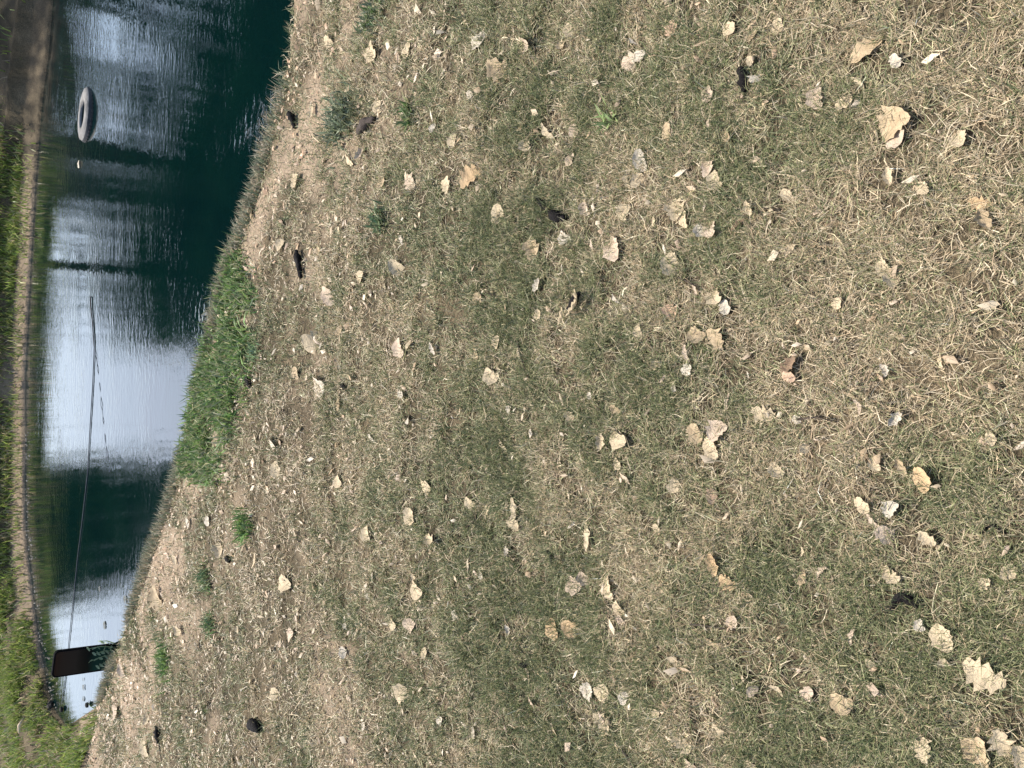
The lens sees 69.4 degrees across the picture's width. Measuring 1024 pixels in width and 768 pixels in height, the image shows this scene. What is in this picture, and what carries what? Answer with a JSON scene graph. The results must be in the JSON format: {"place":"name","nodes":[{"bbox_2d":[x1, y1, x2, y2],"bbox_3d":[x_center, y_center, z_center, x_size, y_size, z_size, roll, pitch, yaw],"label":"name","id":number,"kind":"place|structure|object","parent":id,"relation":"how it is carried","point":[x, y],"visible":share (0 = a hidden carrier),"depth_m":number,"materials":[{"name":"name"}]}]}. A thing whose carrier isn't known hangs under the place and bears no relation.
{"place":"outdoors","nodes":[
{"label":"outdoors","id":0,"kind":"place"},
{"bbox_2d":[0,0,101,767],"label":"bank grass","id":1,"kind":"structure","parent":0,"point":[14,663],"depth_m":9.58,"materials":[{"name":"plant"}]},
{"bbox_2d":[25,0,293,724],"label":"water","id":2,"kind":"structure","parent":0,"point":[134,215],"depth_m":6.81,"materials":[{"name":"liquid"}]},
{"bbox_2d":[51,643,113,677],"bbox_3d":[-3.920,2.528,6.771,0.040,0.503,0.236,0,84,45],"label":"panel","id":3,"kind":"object","parent":2,"relation":"in","point":[70,661],"visible":0.77,"depth_m":6.72,"materials":[{"name":"black"}]},
{"bbox_2d":[78,87,92,141],"bbox_3d":[-4.398,-2.797,7.700,0.575,0.150,0.575,-30,65,46],"label":"tyre","id":4,"kind":"object","parent":2,"relation":"in","point":[85,122],"visible":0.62,"depth_m":7.53,"materials":[{"name":"rubber"}]},
{"bbox_2d":[87,640,115,668],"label":"water plant","id":5,"kind":"object","parent":2,"relation":"in","point":[101,652],"visible":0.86,"depth_m":6.81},
{"bbox_2d":[0,0,1023,767],"bbox_3d":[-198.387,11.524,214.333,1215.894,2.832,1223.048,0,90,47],"label":"ground","id":6,"kind":"structure","parent":0,"point":[28,26],"depth_m":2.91,"materials":[{"name":"beige plant"}]},
{"bbox_2d":[25,435,56,707],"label":"shore pebbles","id":7,"kind":"object","parent":6,"relation":"on","point":[30,558],"visible":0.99,"depth_m":9.45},
{"bbox_2d":[147,585,161,610],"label":"fallen leaf","id":8,"kind":"object","parent":6,"relation":"on","point":[153,597],"visible":0.94,"depth_m":5.59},
{"bbox_2d":[146,631,171,696],"bbox_3d":[-2.590,2.038,5.408,0.561,0.144,0.429,0,90,47],"label":"weed","id":9,"kind":"object","parent":6,"relation":"on","point":[162,666],"visible":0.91,"depth_m":5.39,"materials":[{"name":"green plant"}]},
{"bbox_2d":[93,63,289,714],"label":"shore grass","id":10,"kind":"structure","parent":6,"relation":"on","point":[238,230],"depth_m":4.76,"materials":[{"name":"plant"}]},
{"bbox_2d":[190,554,210,594],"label":"weed","id":11,"kind":"object","parent":6,"relation":"on","point":[201,581],"visible":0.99,"depth_m":4.83,"materials":[{"name":"green plant"}]},
{"bbox_2d":[196,608,215,641],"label":"weed","id":12,"kind":"object","parent":6,"relation":"on","point":[208,624],"visible":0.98,"depth_m":4.73,"materials":[{"name":"green plant"}]},
{"bbox_2d":[211,542,221,558],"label":"fallen leaf","id":13,"kind":"object","parent":6,"relation":"on","point":[217,553],"visible":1,"depth_m":4.67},
{"bbox_2d":[172,232,261,495],"bbox_3d":[-1.882,0.072,4.730,1.052,0.262,1.987,40,118,39],"label":"bank clover","id":14,"kind":"object","parent":6,"relation":"on","point":[208,382],"visible":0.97,"depth_m":4.63,"materials":[{"name":"green plant"}]},
{"bbox_2d":[228,507,253,546],"bbox_3d":[-1.592,0.832,4.293,0.339,0.134,0.237,-15,79,46],"label":"weed","id":15,"kind":"object","parent":6,"relation":"on","point":[241,533],"visible":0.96,"depth_m":4.29,"materials":[{"name":"green plant"}]},
{"bbox_2d":[241,328,261,369],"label":"weed","id":16,"kind":"object","parent":6,"relation":"on","point":[250,352],"visible":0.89,"depth_m":4.26,"materials":[{"name":"green plant"}]},
{"bbox_2d":[246,718,260,732],"bbox_3d":[-1.428,1.889,4.089,0.154,0.061,0.071,-7,85,47],"label":"dark pod","id":17,"kind":"object","parent":6,"relation":"on","point":[252,724],"visible":0.98,"depth_m":4.06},
{"bbox_2d":[269,461,279,477],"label":"leaf scrap","id":18,"kind":"object","parent":6,"relation":"on","point":[274,469],"visible":0.99,"depth_m":4.00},
{"bbox_2d":[278,574,290,592],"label":"leaf scrap","id":19,"kind":"object","parent":6,"relation":"on","point":[283,586],"visible":0.99,"depth_m":3.86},
{"bbox_2d":[293,249,302,278],"bbox_3d":[-1.115,-0.630,3.861,0.048,0.045,0.166,-28,70,44],"label":"dark pod","id":20,"kind":"object","parent":6,"relation":"on","point":[297,258],"visible":1,"depth_m":3.85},
{"bbox_2d":[301,330,317,354],"bbox_3d":[-1.011,-0.209,3.751,0.126,0.019,0.121,-26,98,18],"label":"leaf scrap","id":21,"kind":"object","parent":6,"relation":"on","point":[307,343],"visible":0.68,"depth_m":3.76,"materials":[{"name":"plant"}]},
{"bbox_2d":[320,286,334,305],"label":"fallen leaf","id":22,"kind":"object","parent":6,"relation":"on","point":[325,299],"visible":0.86,"depth_m":3.58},
{"bbox_2d":[313,66,360,169],"bbox_3d":[-0.831,-1.248,3.515,0.456,0.119,0.442,-44,60,38],"label":"weed","id":23,"kind":"object","parent":6,"relation":"on","point":[336,120],"visible":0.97,"depth_m":3.52,"materials":[{"name":"green plant"}]},
{"bbox_2d":[356,115,375,134],"bbox_3d":[-0.666,-1.180,3.349,0.166,0.048,0.062,-16,78,46],"label":"dark pod","id":24,"kind":"object","parent":6,"relation":"on","point":[362,126],"visible":0.98,"depth_m":3.33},
{"bbox_2d":[353,0,383,45],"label":"weed","id":25,"kind":"object","parent":6,"relation":"on","point":[365,10],"visible":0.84,"depth_m":3.33,"materials":[{"name":"green plant"}]},
{"bbox_2d":[364,40,374,62],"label":"leaf scrap","id":26,"kind":"object","parent":6,"relation":"on","point":[369,50],"visible":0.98,"depth_m":3.31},
{"bbox_2d":[364,196,388,238],"bbox_3d":[-0.601,-0.704,3.196,0.184,0.091,0.192,-46,58,37],"label":"weed","id":27,"kind":"object","parent":6,"relation":"on","point":[373,218],"visible":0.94,"depth_m":3.19,"materials":[{"name":"green plant"}]},
{"bbox_2d":[388,259,403,275],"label":"leaf scrap","id":28,"kind":"object","parent":6,"relation":"on","point":[394,266],"visible":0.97,"depth_m":3.10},
{"bbox_2d":[391,338,402,356],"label":"leaf scrap","id":29,"kind":"object","parent":6,"relation":"on","point":[396,343],"visible":0.96,"depth_m":3.09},
{"bbox_2d":[392,683,408,704],"bbox_3d":[-0.453,1.247,2.984,0.081,0.015,0.090,48,119,17],"label":"leaf scrap","id":30,"kind":"object","parent":6,"relation":"on","point":[397,688],"visible":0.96,"depth_m":2.99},
{"bbox_2d":[393,77,418,133],"bbox_3d":[-0.443,-1.134,3.065,0.183,0.082,0.203,-36,64,41],"label":"weed","id":31,"kind":"object","parent":6,"relation":"on","point":[405,108],"visible":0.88,"depth_m":3.07,"materials":[{"name":"green plant"}]},
{"bbox_2d":[402,618,414,632],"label":"leaf scrap","id":32,"kind":"object","parent":6,"relation":"on","point":[405,622],"visible":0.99,"depth_m":2.94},
{"bbox_2d":[403,507,413,524],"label":"leaf scrap","id":33,"kind":"object","parent":6,"relation":"on","point":[406,511],"visible":0.97,"depth_m":2.96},
{"bbox_2d":[404,173,414,193],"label":"fallen leaf","id":34,"kind":"object","parent":6,"relation":"on","point":[407,182],"visible":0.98,"depth_m":3.04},
{"bbox_2d":[410,580,421,599],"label":"leaf scrap","id":35,"kind":"object","parent":6,"relation":"on","point":[413,591],"visible":1,"depth_m":2.91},
{"bbox_2d":[459,164,479,188],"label":"fallen leaf","id":36,"kind":"object","parent":6,"relation":"on","point":[465,180],"visible":0.97,"depth_m":2.72,"materials":[{"name":"plant"}]},
{"bbox_2d":[471,31,484,49],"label":"fallen leaf","id":37,"kind":"object","parent":6,"relation":"on","point":[477,42],"visible":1,"depth_m":2.69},
{"bbox_2d":[482,367,497,384],"bbox_3d":[-0.078,-0.024,2.606,0.067,0.011,0.060,26,104,31],"label":"leaf scrap","id":38,"kind":"object","parent":6,"relation":"on","point":[491,378],"visible":0.99,"depth_m":2.61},
{"bbox_2d":[485,57,509,81],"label":"fallen leaf","id":39,"kind":"object","parent":6,"relation":"on","point":[491,69],"visible":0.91,"depth_m":2.61,"materials":[{"name":"plant"}]},
{"bbox_2d":[491,203,504,224],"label":"fallen leaf","id":40,"kind":"object","parent":6,"relation":"on","point":[493,214],"visible":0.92,"depth_m":2.60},
{"bbox_2d":[521,239,538,259],"bbox_3d":[0.066,-0.458,2.480,0.073,0.019,0.070,-30,72,31],"label":"leaf scrap","id":41,"kind":"object","parent":6,"relation":"on","point":[526,249],"visible":0.92,"depth_m":2.49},
{"bbox_2d":[545,618,557,639],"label":"fallen leaf","id":42,"kind":"object","parent":6,"relation":"on","point":[550,630],"visible":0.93,"depth_m":2.37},
{"bbox_2d":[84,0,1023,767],"bbox_3d":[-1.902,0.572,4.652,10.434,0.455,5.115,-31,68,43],"label":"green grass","id":43,"kind":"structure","parent":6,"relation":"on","point":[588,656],"depth_m":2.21,"materials":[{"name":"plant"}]},
{"bbox_2d":[86,0,1023,767],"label":"leaf litter","id":44,"kind":"object","parent":6,"relation":"on","point":[872,688],"visible":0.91,"depth_m":3.05,"materials":[{"name":"beige plant"}]},
{"bbox_2d":[547,209,566,222],"bbox_3d":[0.145,-0.547,2.409,0.094,0.034,0.039,37,116,41],"label":"dark pod","id":45,"kind":"object","parent":6,"relation":"on","point":[553,217],"visible":0.98,"depth_m":2.40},
{"bbox_2d":[557,289,580,324],"bbox_3d":[0.178,-0.235,2.299,0.128,0.050,0.051,-55,53,31],"label":"split husk","id":46,"kind":"object","parent":6,"relation":"on","point":[573,302],"visible":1,"depth_m":2.29,"materials":[{"name":"beige plant"}]},
{"bbox_2d":[561,620,577,637],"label":"fallen leaf","id":47,"kind":"object","parent":6,"relation":"on","point":[565,630],"visible":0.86,"depth_m":2.30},
{"bbox_2d":[565,575,580,595],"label":"fallen leaf","id":48,"kind":"object","parent":6,"relation":"on","point":[571,584],"visible":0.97,"depth_m":2.29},
{"bbox_2d":[579,682,591,700],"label":"leaf scrap","id":49,"kind":"object","parent":6,"relation":"on","point":[585,687],"visible":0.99,"depth_m":2.23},
{"bbox_2d":[593,684,607,702],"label":"leaf scrap","id":50,"kind":"object","parent":6,"relation":"on","point":[597,691],"visible":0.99,"depth_m":2.18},
{"bbox_2d":[593,712,608,734],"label":"fallen leaf","id":51,"kind":"object","parent":6,"relation":"on","point":[606,729],"visible":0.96,"depth_m":2.18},
{"bbox_2d":[592,95,617,136],"bbox_3d":[0.275,-0.816,2.236,0.117,0.084,0.120,-27,71,44],"label":"weed","id":52,"kind":"object","parent":6,"relation":"on","point":[600,124],"visible":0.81,"depth_m":2.23,"materials":[{"name":"green plant"}]},
{"bbox_2d":[598,576,612,600],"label":"fallen leaf","id":53,"kind":"object","parent":6,"relation":"on","point":[608,595],"visible":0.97,"depth_m":2.18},
{"bbox_2d":[602,237,618,261],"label":"fallen leaf","id":54,"kind":"object","parent":6,"relation":"on","point":[614,253],"visible":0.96,"depth_m":2.21,"materials":[{"name":"plant"}]},
{"bbox_2d":[609,429,625,449],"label":"fallen leaf","id":55,"kind":"object","parent":6,"relation":"on","point":[619,442],"visible":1,"depth_m":2.14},
{"bbox_2d":[616,204,630,220],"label":"leaf scrap","id":56,"kind":"object","parent":6,"relation":"on","point":[619,207],"visible":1,"depth_m":2.18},
{"bbox_2d":[621,56,635,70],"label":"fallen leaf","id":57,"kind":"object","parent":6,"relation":"on","point":[625,64],"visible":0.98,"depth_m":2.19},
{"bbox_2d":[630,170,645,187],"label":"fallen leaf","id":58,"kind":"object","parent":6,"relation":"on","point":[633,179],"visible":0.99,"depth_m":2.15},
{"bbox_2d":[632,149,646,171],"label":"fallen leaf","id":59,"kind":"object","parent":6,"relation":"on","point":[636,154],"visible":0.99,"depth_m":2.14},
{"bbox_2d":[661,121,670,140],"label":"leaf scrap","id":60,"kind":"object","parent":6,"relation":"on","point":[665,129],"visible":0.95,"depth_m":2.06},
{"bbox_2d":[661,304,676,319],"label":"fallen leaf","id":61,"kind":"object","parent":6,"relation":"on","point":[667,311],"visible":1,"depth_m":2.04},
{"bbox_2d":[660,251,682,275],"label":"fallen leaf","id":62,"kind":"object","parent":6,"relation":"on","point":[667,265],"visible":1,"depth_m":2.05,"materials":[{"name":"plant"}]},
{"bbox_2d":[666,478,679,492],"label":"leaf scrap","id":63,"kind":"object","parent":6,"relation":"on","point":[671,481],"visible":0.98,"depth_m":2.00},
{"bbox_2d":[663,198,683,220],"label":"fallen leaf","id":64,"kind":"object","parent":6,"relation":"on","point":[669,210],"visible":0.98,"depth_m":2.04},
{"bbox_2d":[669,728,690,755],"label":"fallen leaf","id":65,"kind":"object","parent":6,"relation":"on","point":[678,745],"visible":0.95,"depth_m":1.93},
{"bbox_2d":[686,423,702,443],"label":"fallen leaf","id":66,"kind":"object","parent":6,"relation":"on","point":[692,438],"visible":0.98,"depth_m":1.95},
{"bbox_2d":[686,326,705,342],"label":"fallen leaf","id":67,"kind":"object","parent":6,"relation":"on","point":[700,336],"visible":1,"depth_m":1.96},
{"bbox_2d":[700,161,712,176],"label":"leaf scrap","id":68,"kind":"object","parent":6,"relation":"on","point":[706,168],"visible":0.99,"depth_m":1.96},
{"bbox_2d":[701,219,714,237],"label":"fallen leaf","id":69,"kind":"object","parent":6,"relation":"on","point":[710,233],"visible":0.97,"depth_m":1.95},
{"bbox_2d":[702,438,717,458],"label":"fallen leaf","id":70,"kind":"object","parent":6,"relation":"on","point":[713,455],"visible":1,"depth_m":1.91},
{"bbox_2d":[704,554,717,576],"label":"fallen leaf","id":71,"kind":"object","parent":6,"relation":"on","point":[710,559],"visible":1,"depth_m":1.89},
{"bbox_2d":[705,489,717,504],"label":"fallen leaf","id":72,"kind":"object","parent":6,"relation":"on","point":[711,497],"visible":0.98,"depth_m":1.91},
{"bbox_2d":[705,288,720,304],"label":"fallen leaf","id":73,"kind":"object","parent":6,"relation":"on","point":[715,299],"visible":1,"depth_m":1.93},
{"bbox_2d":[706,170,721,189],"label":"fallen leaf","id":74,"kind":"object","parent":6,"relation":"on","point":[709,177],"visible":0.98,"depth_m":1.94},
{"bbox_2d":[705,328,723,350],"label":"fallen leaf","id":75,"kind":"object","parent":6,"relation":"on","point":[713,338],"visible":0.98,"depth_m":1.92,"materials":[{"name":"plant"}]},
{"bbox_2d":[704,420,726,442],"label":"fallen leaf","id":76,"kind":"object","parent":6,"relation":"on","point":[710,434],"visible":0.99,"depth_m":1.90,"materials":[{"name":"plant"}]},
{"bbox_2d":[718,299,730,314],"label":"fallen leaf","id":77,"kind":"object","parent":6,"relation":"on","point":[724,305],"visible":1,"depth_m":1.91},
{"bbox_2d":[719,574,735,590],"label":"fallen leaf","id":78,"kind":"object","parent":6,"relation":"on","point":[722,580],"visible":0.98,"depth_m":1.85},
{"bbox_2d":[722,21,734,35],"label":"leaf scrap","id":79,"kind":"object","parent":6,"relation":"on","point":[730,28],"visible":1,"depth_m":1.91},
{"bbox_2d":[736,66,749,92],"bbox_3d":[0.589,-0.776,1.878,0.038,0.034,0.074,-15,79,46],"label":"dark pod","id":80,"kind":"object","parent":6,"relation":"on","point":[742,77],"visible":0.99,"depth_m":1.87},
{"bbox_2d":[750,405,775,427],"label":"fallen leaf","id":81,"kind":"object","parent":6,"relation":"on","point":[756,417],"visible":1,"depth_m":1.81,"materials":[{"name":"plant"}]},
{"bbox_2d":[767,462,784,477],"bbox_3d":[0.634,0.210,1.780,0.040,0.006,0.035,44,100,29],"label":"leaf scrap","id":82,"kind":"object","parent":6,"relation":"on","point":[774,472],"visible":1,"depth_m":1.78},
{"bbox_2d":[771,18,782,34],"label":"fallen leaf","id":83,"kind":"object","parent":6,"relation":"on","point":[773,24],"visible":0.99,"depth_m":1.82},
{"bbox_2d":[779,356,794,372],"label":"fallen leaf","id":84,"kind":"object","parent":6,"relation":"on","point":[788,363],"visible":1,"depth_m":1.76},
{"bbox_2d":[781,371,794,382],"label":"fallen leaf","id":85,"kind":"object","parent":6,"relation":"on","point":[789,375],"visible":1,"depth_m":1.76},
{"bbox_2d":[799,686,812,701],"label":"leaf scrap","id":86,"kind":"object","parent":6,"relation":"on","point":[807,691],"visible":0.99,"depth_m":1.68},
{"bbox_2d":[805,86,822,108],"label":"fallen leaf","id":87,"kind":"object","parent":6,"relation":"on","point":[808,102],"visible":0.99,"depth_m":1.74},
{"bbox_2d":[829,691,852,714],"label":"fallen leaf","id":88,"kind":"object","parent":6,"relation":"on","point":[843,701],"visible":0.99,"depth_m":1.61,"materials":[{"name":"plant"}]},
{"bbox_2d":[854,497,869,513],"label":"fallen leaf","id":89,"kind":"object","parent":6,"relation":"on","point":[859,502],"visible":0.98,"depth_m":1.61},
{"bbox_2d":[849,38,882,62],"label":"fallen leaf","id":90,"kind":"object","parent":6,"relation":"on","point":[862,50],"visible":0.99,"depth_m":1.65,"materials":[{"name":"plant"}]},
{"bbox_2d":[875,259,890,276],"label":"fallen leaf","id":91,"kind":"object","parent":6,"relation":"on","point":[883,262],"visible":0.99,"depth_m":1.60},
{"bbox_2d":[874,525,894,544],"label":"fallen leaf","id":92,"kind":"object","parent":6,"relation":"on","point":[880,534],"visible":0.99,"depth_m":1.58,"materials":[{"name":"plant"}]},
{"bbox_2d":[881,166,891,184],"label":"leaf scrap","id":93,"kind":"object","parent":6,"relation":"on","point":[886,175],"visible":1,"depth_m":1.60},
{"bbox_2d":[880,501,898,518],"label":"fallen leaf","id":94,"kind":"object","parent":6,"relation":"on","point":[893,506],"visible":1,"depth_m":1.57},
{"bbox_2d":[881,271,900,288],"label":"fallen leaf","id":95,"kind":"object","parent":6,"relation":"on","point":[885,279],"visible":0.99,"depth_m":1.59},
{"bbox_2d":[882,567,899,583],"bbox_3d":[0.800,0.408,1.562,0.032,0.006,0.036,-58,36,12],"label":"leaf scrap","id":96,"kind":"object","parent":6,"relation":"on","point":[892,580],"visible":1,"depth_m":1.56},
{"bbox_2d":[876,105,909,141],"bbox_3d":[0.815,-0.568,1.593,0.070,0.018,0.079,-55,47,50],"label":"fallen leaf","id":97,"kind":"object","parent":6,"relation":"on","point":[893,129],"visible":0.99,"depth_m":1.59,"materials":[{"name":"plant"}]},
{"bbox_2d":[888,53,900,67],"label":"fallen leaf","id":98,"kind":"object","parent":6,"relation":"on","point":[893,57],"visible":0.99,"depth_m":1.59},
{"bbox_2d":[886,130,903,148],"bbox_3d":[0.824,-0.531,1.592,0.047,0.007,0.047,-49,36,41],"label":"leaf scrap","id":99,"kind":"object","parent":6,"relation":"on","point":[897,138],"visible":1,"depth_m":1.59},
{"bbox_2d":[888,412,901,425],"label":"fallen leaf","id":100,"kind":"object","parent":6,"relation":"on","point":[897,419],"visible":0.97,"depth_m":1.58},
{"bbox_2d":[889,592,918,610],"bbox_3d":[0.817,0.455,1.548,0.063,0.022,0.038,-24,72,44],"label":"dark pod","id":101,"kind":"object","parent":6,"relation":"on","point":[898,599],"visible":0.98,"depth_m":1.54,"materials":[{"name":"plant"}]},
{"bbox_2d":[909,732,931,762],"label":"fallen leaf","id":102,"kind":"object","parent":6,"relation":"on","point":[920,754],"visible":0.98,"depth_m":1.49,"materials":[{"name":"plant"}]},
{"bbox_2d":[912,467,930,492],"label":"fallen leaf","id":103,"kind":"object","parent":6,"relation":"on","point":[921,475],"visible":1,"depth_m":1.53,"materials":[{"name":"plant"}]},
{"bbox_2d":[915,181,928,194],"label":"leaf scrap","id":104,"kind":"object","parent":6,"relation":"on","point":[919,191],"visible":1,"depth_m":1.54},
{"bbox_2d":[918,531,935,546],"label":"leaf scrap","id":105,"kind":"object","parent":6,"relation":"on","point":[925,538],"visible":1,"depth_m":1.52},
{"bbox_2d":[928,623,952,652],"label":"fallen leaf","id":106,"kind":"object","parent":6,"relation":"on","point":[933,637],"visible":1,"depth_m":1.49,"materials":[{"name":"plant"}]},
{"bbox_2d":[948,130,966,146],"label":"fallen leaf","id":107,"kind":"object","parent":6,"relation":"on","point":[956,141],"visible":0.99,"depth_m":1.50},
{"bbox_2d":[960,737,988,767],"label":"fallen leaf","id":108,"kind":"object","parent":6,"relation":"on","point":[977,740],"visible":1,"depth_m":1.42,"materials":[{"name":"plant"}]},
{"bbox_2d":[967,195,992,212],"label":"fallen leaf","id":109,"kind":"object","parent":6,"relation":"on","point":[977,201],"visible":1,"depth_m":1.47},
{"bbox_2d":[973,208,991,227],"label":"fallen leaf","id":110,"kind":"object","parent":6,"relation":"on","point":[987,223],"visible":1,"depth_m":1.46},
{"bbox_2d":[962,657,1006,693],"bbox_3d":[0.903,0.561,1.419,0.076,0.015,0.070,28,105,41],"label":"fallen leaf","id":111,"kind":"object","parent":6,"relation":"on","point":[977,678],"visible":1,"depth_m":1.42,"materials":[{"name":"plant"}]},
{"bbox_2d":[986,728,1014,757],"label":"fallen leaf","id":112,"kind":"object","parent":6,"relation":"on","point":[1000,738],"visible":0.99,"depth_m":1.39,"materials":[{"name":"plant"}]},
{"bbox_2d":[999,564,1017,579],"bbox_3d":[0.944,0.359,1.404,0.028,0.004,0.036,44,105,35],"label":"leaf scrap","id":113,"kind":"object","parent":6,"relation":"on","point":[1001,575],"visible":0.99,"depth_m":1.41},
{"bbox_2d":[1010,746,1023,767],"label":"fallen leaf","id":114,"kind":"object","parent":6,"relation":"on","point":[1015,750],"visible":1,"depth_m":1.37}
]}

